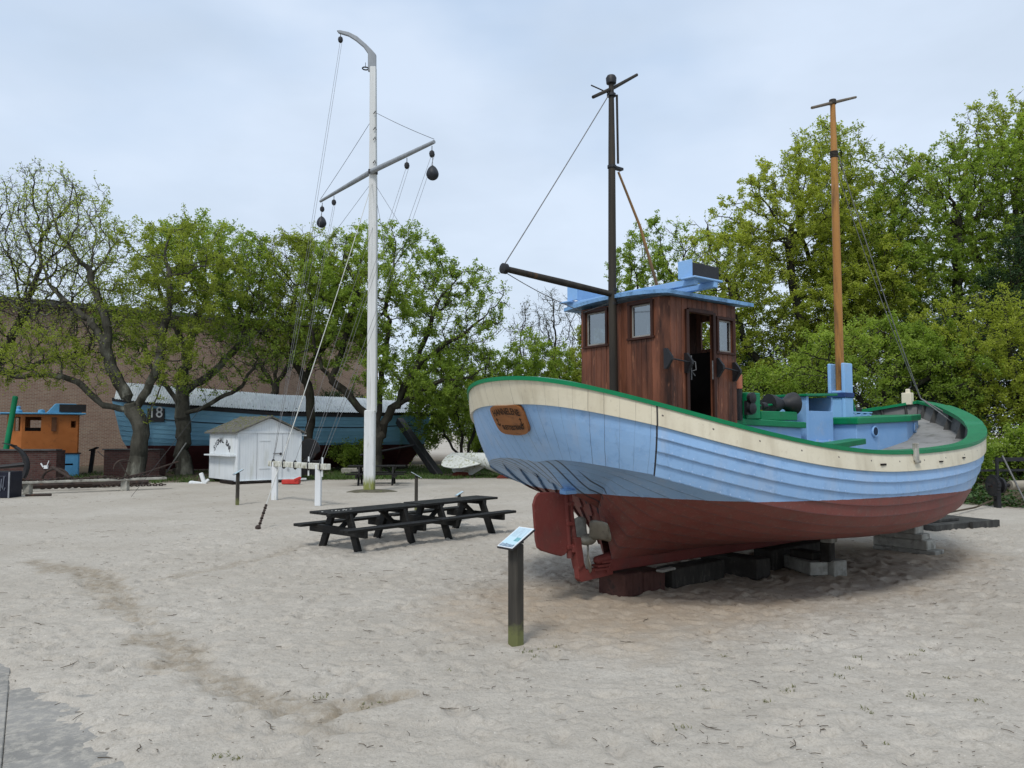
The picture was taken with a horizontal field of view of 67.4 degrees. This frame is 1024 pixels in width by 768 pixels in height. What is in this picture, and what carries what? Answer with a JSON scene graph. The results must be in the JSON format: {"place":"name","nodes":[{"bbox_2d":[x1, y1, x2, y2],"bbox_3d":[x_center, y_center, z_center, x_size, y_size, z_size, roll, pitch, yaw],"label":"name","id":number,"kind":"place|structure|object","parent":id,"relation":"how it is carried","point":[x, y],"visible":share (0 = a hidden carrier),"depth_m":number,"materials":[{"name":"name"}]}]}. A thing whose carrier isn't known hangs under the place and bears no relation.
{"place":"outdoors","nodes":[
{"label":"outdoors","id":0,"kind":"place"},
{"bbox_2d":[0,663,156,767],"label":"pavement","id":1,"kind":"structure","parent":0,"point":[37,734],"depth_m":4.91,"materials":[{"name":"concrete"}]},
{"bbox_2d":[0,433,1023,767],"bbox_3d":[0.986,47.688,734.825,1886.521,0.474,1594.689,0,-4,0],"label":"ground","id":2,"kind":"structure","parent":0,"point":[218,659],"depth_m":6.89,"materials":[{"name":"beige sand"}]},
{"bbox_2d":[3,396,17,448],"bbox_3d":[-19.390,2.104,29.526,0.653,3.316,0.220,0,-4,0],"label":"green mast","id":3,"kind":"object","parent":2,"relation":"on","point":[9,430],"visible":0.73,"depth_m":29.50,"materials":[{"name":"paint"}]},
{"bbox_2d":[0,471,22,497],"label":"notice board","id":4,"kind":"object","parent":2,"relation":"on","point":[10,484],"visible":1,"depth_m":22.27,"materials":[{"name":"black paint"}]},
{"bbox_2d":[0,443,29,478],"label":"ship anchor","id":5,"kind":"object","parent":2,"relation":"on","point":[25,464],"visible":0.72,"depth_m":24.98,"materials":[{"name":"black metal"}]},
{"bbox_2d":[0,449,65,480],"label":"brick wall","id":6,"kind":"structure","parent":2,"relation":"on","point":[53,457],"depth_m":28.18,"materials":[{"name":"brown brick"}]},
{"bbox_2d":[40,461,48,468],"bbox_3d":[-17.079,2.952,28.098,0.316,0.294,0.085,0,-4,0],"label":"wall bracket","id":7,"kind":"object","parent":6,"relation":"attached to","point":[46,466],"depth_m":28.07,"materials":[{"name":"white paint"}]},
{"bbox_2d":[25,494,51,495],"bbox_3d":[-14.050,3.293,22.789,0.708,0.080,0.070,1,-4,-8],"label":"iron bar","id":8,"kind":"object","parent":2,"relation":"on","point":[38,494],"visible":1,"depth_m":22.76,"materials":[{"name":"metal"}]},
{"bbox_2d":[0,404,85,475],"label":"pilot house","id":9,"kind":"structure","parent":2,"relation":"on","point":[59,429],"depth_m":33.05,"materials":[{"name":"orange paint"}]},
{"bbox_2d":[51,417,56,430],"bbox_3d":[-19.640,1.727,32.935,0.184,0.601,0.028,2,-4,-34],"label":"window frame","id":10,"kind":"structure","parent":9,"relation":"in","point":[54,419],"depth_m":32.92,"materials":[{"name":"brown wood"}]},
{"bbox_2d":[22,482,91,489],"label":"iron beam","id":11,"kind":"structure","parent":2,"relation":"on","point":[59,485],"depth_m":24.94,"materials":[{"name":"metal"}]},
{"bbox_2d":[0,158,137,374],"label":"oak tree","id":12,"kind":"object","parent":2,"relation":"on","point":[10,337],"visible":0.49,"depth_m":33.61,"materials":[{"name":"green plant"}]},
{"bbox_2d":[88,447,98,472],"bbox_3d":[-19.487,3.536,35.749,0.397,1.217,0.200,0,-4,0],"label":"post","id":13,"kind":"object","parent":2,"relation":"on","point":[91,461],"visible":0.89,"depth_m":35.69,"materials":[{"name":"black metal"}]},
{"bbox_2d":[22,477,166,494],"bbox_3d":[-13.900,3.220,24.146,5.604,0.405,0.300,2,-4,-35],"label":"plank bench","id":14,"kind":"object","parent":2,"relation":"on","point":[28,486],"visible":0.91,"depth_m":24.36,"materials":[{"name":"grey wood"}]},
{"bbox_2d":[41,467,69,478],"bbox_3d":[-15.300,3.000,25.763,0.988,0.404,0.090,0,-4,0],"label":"iron hoop","id":15,"kind":"object","parent":14,"relation":"on","point":[49,470],"visible":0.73,"depth_m":25.73,"materials":[{"name":"grey metal"}]},
{"bbox_2d":[51,466,70,476],"bbox_3d":[-14.750,2.888,25.119,1.057,0.416,0.090,-2,-4,29],"label":"iron bar","id":16,"kind":"object","parent":14,"relation":"on","point":[59,471],"visible":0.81,"depth_m":25.10,"materials":[{"name":"grey metal"}]},
{"bbox_2d":[22,474,161,480],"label":"wooden beam","id":17,"kind":"structure","parent":14,"relation":"on","point":[96,477],"depth_m":24.51,"materials":[{"name":"wood"}]},
{"bbox_2d":[113,459,130,478],"bbox_3d":[-12.636,2.768,24.954,0.535,0.645,0.435,0,-4,-8],"label":"ship anchor","id":18,"kind":"object","parent":14,"relation":"on","point":[118,461],"visible":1,"depth_m":24.91,"materials":[{"name":"metal"}]},
{"bbox_2d":[42,483,165,489],"bbox_3d":[-13.908,3.475,26.246,3.815,0.153,0.492,1,-4,-20],"label":"anchor chain","id":19,"kind":"object","parent":2,"relation":"on","point":[136,485],"visible":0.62,"depth_m":26.54,"materials":[{"name":"metal"}]},
{"bbox_2d":[81,480,148,487],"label":"iron beam","id":20,"kind":"structure","parent":2,"relation":"on","point":[95,484],"depth_m":26.56,"materials":[{"name":"metal"}]},
{"bbox_2d":[0,161,251,477],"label":"oak tree","id":21,"kind":"object","parent":2,"relation":"on","point":[134,413],"visible":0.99,"depth_m":30.50,"materials":[{"name":"green plant"}]},
{"bbox_2d":[102,449,165,476],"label":"brick wall","id":22,"kind":"structure","parent":2,"relation":"on","point":[113,456],"depth_m":32.39,"materials":[{"name":"brown brick"}]},
{"bbox_2d":[121,461,178,477],"bbox_3d":[-13.374,3.177,27.586,0.125,0.758,2.935,-3,-5,38],"label":"iron bar","id":23,"kind":"object","parent":2,"relation":"on","point":[155,469],"visible":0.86,"depth_m":28.02,"materials":[{"name":"black metal"}]},
{"bbox_2d":[166,443,186,472],"bbox_3d":[-14.452,3.168,33.067,0.860,1.289,0.056,0,-4,0],"label":"tensioning rod","id":24,"kind":"object","parent":2,"relation":"on","point":[176,456],"visible":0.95,"depth_m":33.05,"materials":[{"name":"grey metal"}]},
{"bbox_2d":[0,296,381,465],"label":"brick building","id":25,"kind":"structure","parent":2,"relation":"on","point":[98,426],"depth_m":43.78,"materials":[{"name":"brown brick"}]},
{"bbox_2d":[88,207,303,475],"bbox_3d":[-14.190,-1.831,34.562,9.742,11.910,6.771,0,-4,0],"label":"oak tree","id":26,"kind":"object","parent":2,"relation":"on","point":[182,419],"visible":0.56,"depth_m":34.07,"materials":[{"name":"green plant"}]},
{"bbox_2d":[189,472,209,483],"bbox_3d":[-11.544,3.518,28.336,0.746,0.500,0.200,0,-4,0],"label":"white anchor","id":27,"kind":"object","parent":2,"relation":"on","point":[203,479],"visible":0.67,"depth_m":28.28,"materials":[{"name":"paint"}]},
{"bbox_2d":[233,469,243,504],"bbox_3d":[-7.170,2.702,20.084,0.248,0.947,0.194,2,-4,-31],"label":"info stand","id":28,"kind":"object","parent":2,"relation":"on","point":[237,473],"visible":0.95,"depth_m":20.04,"materials":[{"name":"black metal"}]},
{"bbox_2d":[204,415,306,483],"bbox_3d":[-9.968,2.511,29.764,2.990,2.571,3.066,3,-5,-42],"label":"wooden hut","id":29,"kind":"object","parent":2,"relation":"on","point":[247,444],"visible":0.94,"depth_m":28.72,"materials":[{"name":"wood"}]},
{"bbox_2d":[201,227,342,394],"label":"bare tree","id":30,"kind":"object","parent":2,"relation":"on","point":[275,389],"visible":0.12,"depth_m":45.48,"materials":[{"name":"plant"}]},
{"bbox_2d":[65,464,500,482],"bbox_3d":[-6.889,4.052,35.302,26.862,0.194,17.023,0,-4,0],"label":"grass strip","id":31,"kind":"object","parent":2,"relation":"on","point":[338,475],"depth_m":32.60,"materials":[{"name":"green plant"}]},
{"bbox_2d":[282,477,300,483],"bbox_3d":[-7.968,3.485,27.853,0.702,0.278,0.332,0,-4,0],"label":"red crate","id":32,"kind":"object","parent":2,"relation":"on","point":[297,480],"visible":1,"depth_m":27.72,"materials":[{"name":"plastic"}]},
{"bbox_2d":[268,457,330,505],"bbox_3d":[-5.782,2.575,20.688,0.195,1.260,3.139,3,-5,-44],"label":"belaying rail","id":33,"kind":"object","parent":2,"relation":"on","point":[320,467],"visible":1,"depth_m":20.26,"materials":[{"name":"white paint"}]},
{"bbox_2d":[214,222,395,461],"bbox_3d":[-9.551,-1.724,35.291,8.356,11.787,5.994,0,-4,0],"label":"oak tree","id":34,"kind":"object","parent":2,"relation":"on","point":[299,246],"visible":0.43,"depth_m":34.89,"materials":[{"name":"green plant"}]},
{"bbox_2d":[301,439,321,475],"bbox_3d":[-8.692,3.152,32.863,1.104,1.635,0.588,1,-4,-19],"label":"ship propeller","id":35,"kind":"object","parent":2,"relation":"on","point":[307,445],"visible":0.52,"depth_m":32.83,"materials":[{"name":"black metal"}]},
{"bbox_2d":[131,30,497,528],"bbox_3d":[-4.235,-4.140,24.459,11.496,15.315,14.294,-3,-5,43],"label":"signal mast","id":36,"kind":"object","parent":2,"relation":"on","point":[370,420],"visible":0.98,"depth_m":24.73,"materials":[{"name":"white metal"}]},
{"bbox_2d":[316,213,326,227],"bbox_3d":[-6.979,-6.137,28.151,0.360,0.834,0.360,0,-4,0],"label":"signal ball","id":37,"kind":"object","parent":36,"relation":"attached to","point":[322,221],"visible":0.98,"depth_m":28.02,"materials":[{"name":"metal"}]},
{"bbox_2d":[426,156,438,180],"bbox_3d":[-2.328,-6.383,22.500,0.370,0.846,0.370,0,-4,0],"label":"signal ball","id":38,"kind":"object","parent":36,"relation":"attached to","point":[432,173],"visible":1,"depth_m":22.37,"materials":[{"name":"metal"}]},
{"bbox_2d":[314,387,366,397],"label":"leafy bush","id":39,"kind":"object","parent":2,"relation":"on","point":[336,393],"visible":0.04,"depth_m":47.49,"materials":[{"name":"green plant"}]},
{"bbox_2d":[341,468,363,473],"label":"stone block","id":40,"kind":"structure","parent":2,"relation":"on","point":[345,470],"depth_m":34.58,"materials":[{"name":"grey stone"}]},
{"bbox_2d":[324,437,383,467],"bbox_3d":[-7.642,3.398,37.349,2.815,2.085,2.666,0,-4,0],"label":"leafy bush","id":41,"kind":"object","parent":2,"relation":"on","point":[346,455],"visible":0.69,"depth_m":36.90,"materials":[{"name":"green plant"}]},
{"bbox_2d":[293,503,440,551],"bbox_3d":[-2.434,2.442,12.975,1.504,0.698,1.960,-3,-5,41],"label":"picnic table","id":42,"kind":"object","parent":2,"relation":"on","point":[383,520],"visible":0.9,"depth_m":12.77,"materials":[{"name":"brown wood"}]},
{"bbox_2d":[348,489,397,492],"bbox_3d":[-4.465,3.411,24.515,1.718,0.090,0.988,0,-4,0],"label":"soil mound","id":43,"kind":"object","parent":2,"relation":"on","point":[371,491],"visible":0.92,"depth_m":24.25,"materials":[{"name":"beige concrete"}]},
{"bbox_2d":[345,465,405,485],"bbox_3d":[-4.900,3.339,27.846,2.058,0.781,1.579,0,-4,-4],"label":"picnic table","id":44,"kind":"object","parent":2,"relation":"on","point":[359,473],"visible":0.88,"depth_m":27.59,"materials":[{"name":"brown wood"}]},
{"bbox_2d":[262,218,519,475],"bbox_3d":[-5.220,-1.623,33.885,11.185,11.423,6.523,0,-4,0],"label":"oak tree","id":45,"kind":"object","parent":2,"relation":"on","point":[386,363],"visible":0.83,"depth_m":33.14,"materials":[{"name":"green plant"}]},
{"bbox_2d":[358,377,459,463],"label":"leafy bush","id":46,"kind":"object","parent":2,"relation":"on","point":[392,397],"visible":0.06,"depth_m":45.50,"materials":[{"name":"green plant"}]},
{"bbox_2d":[411,472,421,509],"bbox_3d":[-2.286,2.581,18.300,0.253,0.968,0.198,1,-4,-9],"label":"info stand","id":47,"kind":"object","parent":2,"relation":"on","point":[416,488],"visible":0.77,"depth_m":18.25,"materials":[{"name":"black metal"}]},
{"bbox_2d":[396,418,442,474],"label":"timber shore","id":48,"kind":"structure","parent":2,"relation":"on","point":[418,447],"depth_m":35.34,"materials":[{"name":"black wood"}]},
{"bbox_2d":[360,443,421,455],"bbox_3d":[-5.550,3.007,35.281,2.834,0.598,0.100,1,-4,-16],"label":"rusty rod","id":49,"kind":"object","parent":48,"relation":"attached to","point":[401,447],"visible":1,"depth_m":35.33,"materials":[{"name":"black metal"}]},
{"bbox_2d":[388,495,515,538],"bbox_3d":[-1.121,2.518,14.430,1.504,0.698,1.960,-3,-5,40],"label":"picnic table","id":50,"kind":"object","parent":2,"relation":"on","point":[435,507],"visible":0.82,"depth_m":14.22,"materials":[{"name":"brown wood"}]},
{"bbox_2d":[455,491,463,505],"bbox_3d":[-1.122,2.611,16.346,0.171,0.653,0.133,2,-4,-23],"label":"info stand","id":51,"kind":"object","parent":2,"relation":"on","point":[458,495],"visible":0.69,"depth_m":16.33,"materials":[{"name":"white metal"}]},
{"bbox_2d":[436,371,484,449],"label":"leafy bush","id":52,"kind":"object","parent":2,"relation":"on","point":[458,436],"visible":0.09,"depth_m":46.62,"materials":[{"name":"green plant"}]},
{"bbox_2d":[400,327,532,452],"bbox_3d":[-1.832,0.804,36.465,6.892,6.934,4.870,0,-4,0],"label":"young tree","id":53,"kind":"object","parent":2,"relation":"on","point":[437,422],"visible":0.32,"depth_m":36.08,"materials":[{"name":"green plant"}]},
{"bbox_2d":[457,424,483,452],"bbox_3d":[-0.578,3.108,40.087,4.130,2.844,3.592,-2,-4,25],"label":"leafy bush","id":54,"kind":"object","parent":2,"relation":"on","point":[475,446],"visible":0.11,"depth_m":39.39,"materials":[{"name":"green plant"}]},
{"bbox_2d":[441,452,506,478],"bbox_3d":[-0.631,3.423,32.125,5.044,1.078,1.657,-3,-4,35],"label":"finned float","id":55,"kind":"object","parent":2,"relation":"on","point":[463,464],"visible":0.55,"depth_m":32.66,"materials":[{"name":"white plastic"}]},
{"bbox_2d":[0,490,1023,767],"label":"twig litter","id":56,"kind":"object","parent":2,"relation":"on","point":[502,652],"visible":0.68,"depth_m":6.47,"materials":[{"name":"brown wood"}]},
{"bbox_2d":[497,527,535,646],"bbox_3d":[0.038,1.826,6.873,0.276,1.053,0.215,3,-5,-40],"label":"info stand","id":57,"kind":"object","parent":2,"relation":"on","point":[512,543],"visible":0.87,"depth_m":6.83,"materials":[{"name":"brown wood"}]},
{"bbox_2d":[487,326,574,380],"bbox_3d":[1.090,0.740,38.584,5.458,7.301,4.171,0,-4,0],"label":"young tree","id":58,"kind":"object","parent":2,"relation":"on","point":[536,363],"visible":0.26,"depth_m":38.00,"materials":[{"name":"green plant"}]},
{"bbox_2d":[506,286,580,375],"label":"bare tree","id":59,"kind":"object","parent":2,"relation":"on","point":[548,332],"visible":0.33,"depth_m":46.05,"materials":[{"name":"plant"}]},
{"bbox_2d":[537,347,581,382],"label":"young tree","id":60,"kind":"object","parent":2,"relation":"on","point":[577,372],"visible":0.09,"depth_m":40.45,"materials":[{"name":"green plant"}]},
{"bbox_2d":[566,325,581,377],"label":"young tree","id":61,"kind":"object","parent":2,"relation":"on","point":[578,334],"visible":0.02,"depth_m":44.12,"materials":[{"name":"green plant"}]},
{"bbox_2d":[212,645,982,760],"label":"sparse grass","id":62,"kind":"structure","parent":2,"relation":"on","point":[238,758],"depth_m":5.52,"materials":[{"name":"green plant"}]},
{"bbox_2d":[599,569,642,596],"bbox_3d":[1.279,2.336,9.033,0.340,0.265,0.400,3,-5,-42],"label":"timber block","id":63,"kind":"object","parent":2,"relation":"on","point":[624,583],"depth_m":8.90,"materials":[{"name":"brown wood"}]},
{"bbox_2d":[467,73,986,581],"bbox_3d":[3.694,-1.312,11.140,9.735,7.368,4.827,3,-5,-38],"label":"fishing boat","id":64,"kind":"object","parent":63,"relation":"on","point":[657,435],"visible":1,"depth_m":8.64,"materials":[{"name":"paint"}]},
{"bbox_2d":[629,566,664,591],"bbox_3d":[1.591,2.357,9.249,0.360,0.250,0.360,2,-4,-35],"label":"timber block","id":65,"kind":"object","parent":2,"relation":"on","point":[653,580],"depth_m":9.11,"materials":[{"name":"brown wood"}]},
{"bbox_2d":[656,567,675,572],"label":"timber block","id":66,"kind":"object","parent":65,"relation":"on","point":[665,569],"depth_m":9.09,"materials":[{"name":"grey wood"}]},
{"bbox_2d":[603,209,771,390],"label":"oak tree","id":67,"kind":"object","parent":2,"relation":"on","point":[658,256],"visible":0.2,"depth_m":40.97,"materials":[{"name":"green plant"}]},
{"bbox_2d":[656,557,724,587],"bbox_3d":[2.273,2.392,9.740,1.100,0.240,0.260,3,-5,-41],"label":"timber block","id":68,"kind":"object","parent":2,"relation":"on","point":[691,572],"depth_m":9.62,"materials":[{"name":"black wood"}]},
{"bbox_2d":[701,552,769,579],"bbox_3d":[2.983,2.417,10.292,0.300,0.260,0.900,3,-5,-38],"label":"timber block","id":69,"kind":"object","parent":2,"relation":"on","point":[752,567],"depth_m":10.02,"materials":[{"name":"black wood"}]},
{"bbox_2d":[736,354,777,396],"bbox_3d":[10.394,0.983,37.915,6.688,6.677,5.814,0,-4,0],"label":"leafy bush","id":70,"kind":"object","parent":2,"relation":"on","point":[751,373],"depth_m":37.39,"materials":[{"name":"green plant"}]},
{"bbox_2d":[754,540,820,570],"bbox_3d":[4.088,2.460,11.151,1.600,0.280,0.300,3,-5,-40],"label":"timber block","id":71,"kind":"object","parent":2,"relation":"on","point":[775,554],"depth_m":10.71,"materials":[{"name":"black wood"}]},
{"bbox_2d":[737,316,859,395],"bbox_3d":[13.413,0.136,37.131,7.221,7.594,6.060,0,-4,0],"label":"leafy bush","id":72,"kind":"object","parent":2,"relation":"on","point":[769,351],"visible":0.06,"depth_m":36.30,"materials":[{"name":"green plant"}]},
{"bbox_2d":[671,138,931,391],"bbox_3d":[12.376,-3.288,32.910,10.846,14.063,6.378,0,-4,0],"label":"oak tree","id":73,"kind":"object","parent":2,"relation":"on","point":[750,239],"visible":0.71,"depth_m":32.16,"materials":[{"name":"green plant"}]},
{"bbox_2d":[742,346,866,410],"bbox_3d":[10.302,1.202,28.509,5.360,5.158,4.396,0,-4,0],"label":"leafy bush","id":74,"kind":"object","parent":2,"relation":"on","point":[782,381],"visible":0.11,"depth_m":27.80,"materials":[{"name":"green plant"}]},
{"bbox_2d":[827,558,846,576],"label":"timber block","id":75,"kind":"object","parent":2,"relation":"on","point":[836,566],"depth_m":10.10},
{"bbox_2d":[820,542,834,561],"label":"timber block","id":76,"kind":"object","parent":75,"relation":"on","point":[827,552],"depth_m":10.14,"materials":[{"name":"brown wood"}]},
{"bbox_2d":[820,539,836,542],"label":"timber block","id":77,"kind":"object","parent":76,"relation":"on","point":[829,540],"depth_m":10.12,"materials":[{"name":"wood"}]},
{"bbox_2d":[768,114,946,406],"bbox_3d":[15.623,-4.154,34.672,8.135,16.097,6.309,0,-4,0],"label":"oak tree","id":78,"kind":"object","parent":2,"relation":"on","point":[863,182],"visible":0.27,"depth_m":34.17,"materials":[{"name":"green plant"}]},
{"bbox_2d":[782,309,1008,438],"bbox_3d":[12.737,0.414,25.796,7.272,5.804,4.263,0,-4,0],"label":"leafy bush","id":79,"kind":"object","parent":2,"relation":"on","point":[914,348],"visible":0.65,"depth_m":25.26,"materials":[{"name":"green plant"}]},
{"bbox_2d":[873,545,943,554],"bbox_3d":[6.306,2.633,12.233,0.360,0.070,0.950,3,-5,-42],"label":"timber block","id":80,"kind":"object","parent":2,"relation":"on","point":[915,551],"depth_m":12.03,"materials":[{"name":"grey wood"}]},
{"bbox_2d":[873,535,935,550],"bbox_3d":[6.259,2.525,12.267,0.300,0.150,0.850,3,-5,-38],"label":"timber block","id":81,"kind":"object","parent":80,"relation":"on","point":[927,544],"depth_m":12.10,"materials":[{"name":"grey wood"}]},
{"bbox_2d":[880,532,929,539],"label":"timber block","id":82,"kind":"object","parent":81,"relation":"on","point":[922,536],"depth_m":12.07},
{"bbox_2d":[899,526,923,533],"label":"timber block","id":83,"kind":"object","parent":82,"relation":"on","point":[917,530],"depth_m":12.03,"materials":[{"name":"grey wood"}]},
{"bbox_2d":[856,358,1005,435],"bbox_3d":[14.826,1.120,27.433,5.221,4.627,4.515,0,-4,0],"label":"leafy bush","id":84,"kind":"object","parent":2,"relation":"on","point":[947,395],"visible":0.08,"depth_m":26.30,"materials":[{"name":"green plant"}]},
{"bbox_2d":[842,110,1023,461],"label":"oak tree","id":85,"kind":"object","parent":2,"relation":"on","point":[962,273],"visible":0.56,"depth_m":33.16,"materials":[{"name":"green plant"}]},
{"bbox_2d":[876,303,1023,437],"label":"leafy bush","id":86,"kind":"object","parent":2,"relation":"on","point":[938,319],"visible":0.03,"depth_m":29.25,"materials":[{"name":"green plant"}]},
{"bbox_2d":[923,515,999,530],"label":"wooden beam","id":87,"kind":"structure","parent":2,"relation":"on","point":[948,522],"depth_m":15.09,"materials":[{"name":"black wood"}]},
{"bbox_2d":[902,279,1023,475],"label":"oak tree","id":88,"kind":"object","parent":2,"relation":"on","point":[1003,341],"visible":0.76,"depth_m":25.43,"materials":[{"name":"green plant"}]},
{"bbox_2d":[952,499,994,512],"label":"fallen branch","id":89,"kind":"object","parent":2,"relation":"on","point":[974,507],"visible":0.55,"depth_m":18.71,"materials":[{"name":"wood"}]},
{"bbox_2d":[927,86,1023,314],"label":"oak tree","id":90,"kind":"object","parent":2,"relation":"on","point":[999,130],"visible":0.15,"depth_m":36.25,"materials":[{"name":"green plant"}]},
{"bbox_2d":[974,440,1003,484],"bbox_3d":[12.818,2.389,22.861,2.994,1.812,2.763,0,-4,0],"label":"leafy bush","id":91,"kind":"object","parent":2,"relation":"on","point":[985,464],"visible":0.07,"depth_m":22.16,"materials":[{"name":"green plant"}]},
{"bbox_2d":[964,471,1023,507],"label":"ivy ground cover","id":92,"kind":"object","parent":2,"relation":"on","point":[980,499],"visible":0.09,"depth_m":20.51,"materials":[{"name":"green plant"}]},
{"bbox_2d":[970,214,1023,429],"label":"ivy tree","id":93,"kind":"object","parent":2,"relation":"on","point":[1016,257],"visible":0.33,"depth_m":30.06,"materials":[{"name":"green plant"}]},
{"bbox_2d":[980,457,1023,476],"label":"iron railing","id":94,"kind":"object","parent":2,"relation":"on","point":[997,469],"visible":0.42,"depth_m":19.63,"materials":[{"name":"black metal"}]},
{"bbox_2d":[983,414,1023,481],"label":"leafy bush","id":95,"kind":"object","parent":2,"relation":"on","point":[1015,448],"visible":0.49,"depth_m":23.32,"materials":[{"name":"green plant"}]},
{"bbox_2d":[985,475,1023,507],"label":"hand winch","id":96,"kind":"object","parent":2,"relation":"on","point":[995,487],"visible":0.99,"depth_m":19.26,"materials":[{"name":"black metal"}]},
{"bbox_2d":[1002,455,1023,499],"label":"leaning rod","id":97,"kind":"object","parent":2,"relation":"on","point":[1013,477],"visible":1,"depth_m":19.30,"materials":[{"name":"metal"}]},
{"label":"timber block","id":98,"kind":"object","parent":2,"relation":"on","visible":0},
{"bbox_2d":[784,554,827,575],"bbox_3d":[3.966,2.452,10.460,0.260,0.170,0.780,1,-4,-10],"label":"timber block","id":99,"kind":"object","parent":98,"relation":"on","point":[812,567],"depth_m":10.17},
{"bbox_2d":[789,548,819,559],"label":"timber block","id":100,"kind":"object","parent":99,"relation":"on","point":[804,553],"depth_m":10.38,"materials":[{"name":"black wood"}]},
{"bbox_2d":[0,0,1023,432],"label":"sky","id":101,"kind":"structure","parent":0,"point":[222,107],"materials":[{"name":"white"}]},
{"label":"timber block","id":102,"kind":"object","parent":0,"visible":0},
{"bbox_2d":[112,383,429,469],"bbox_3d":[-11.550,2.100,38.193,15.087,4.134,4.500,1,-4,-17],"label":"wooden ship","id":103,"kind":"object","parent":102,"relation":"on","point":[162,425],"visible":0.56,"depth_m":36.57,"materials":[{"name":"paint"}]}
]}

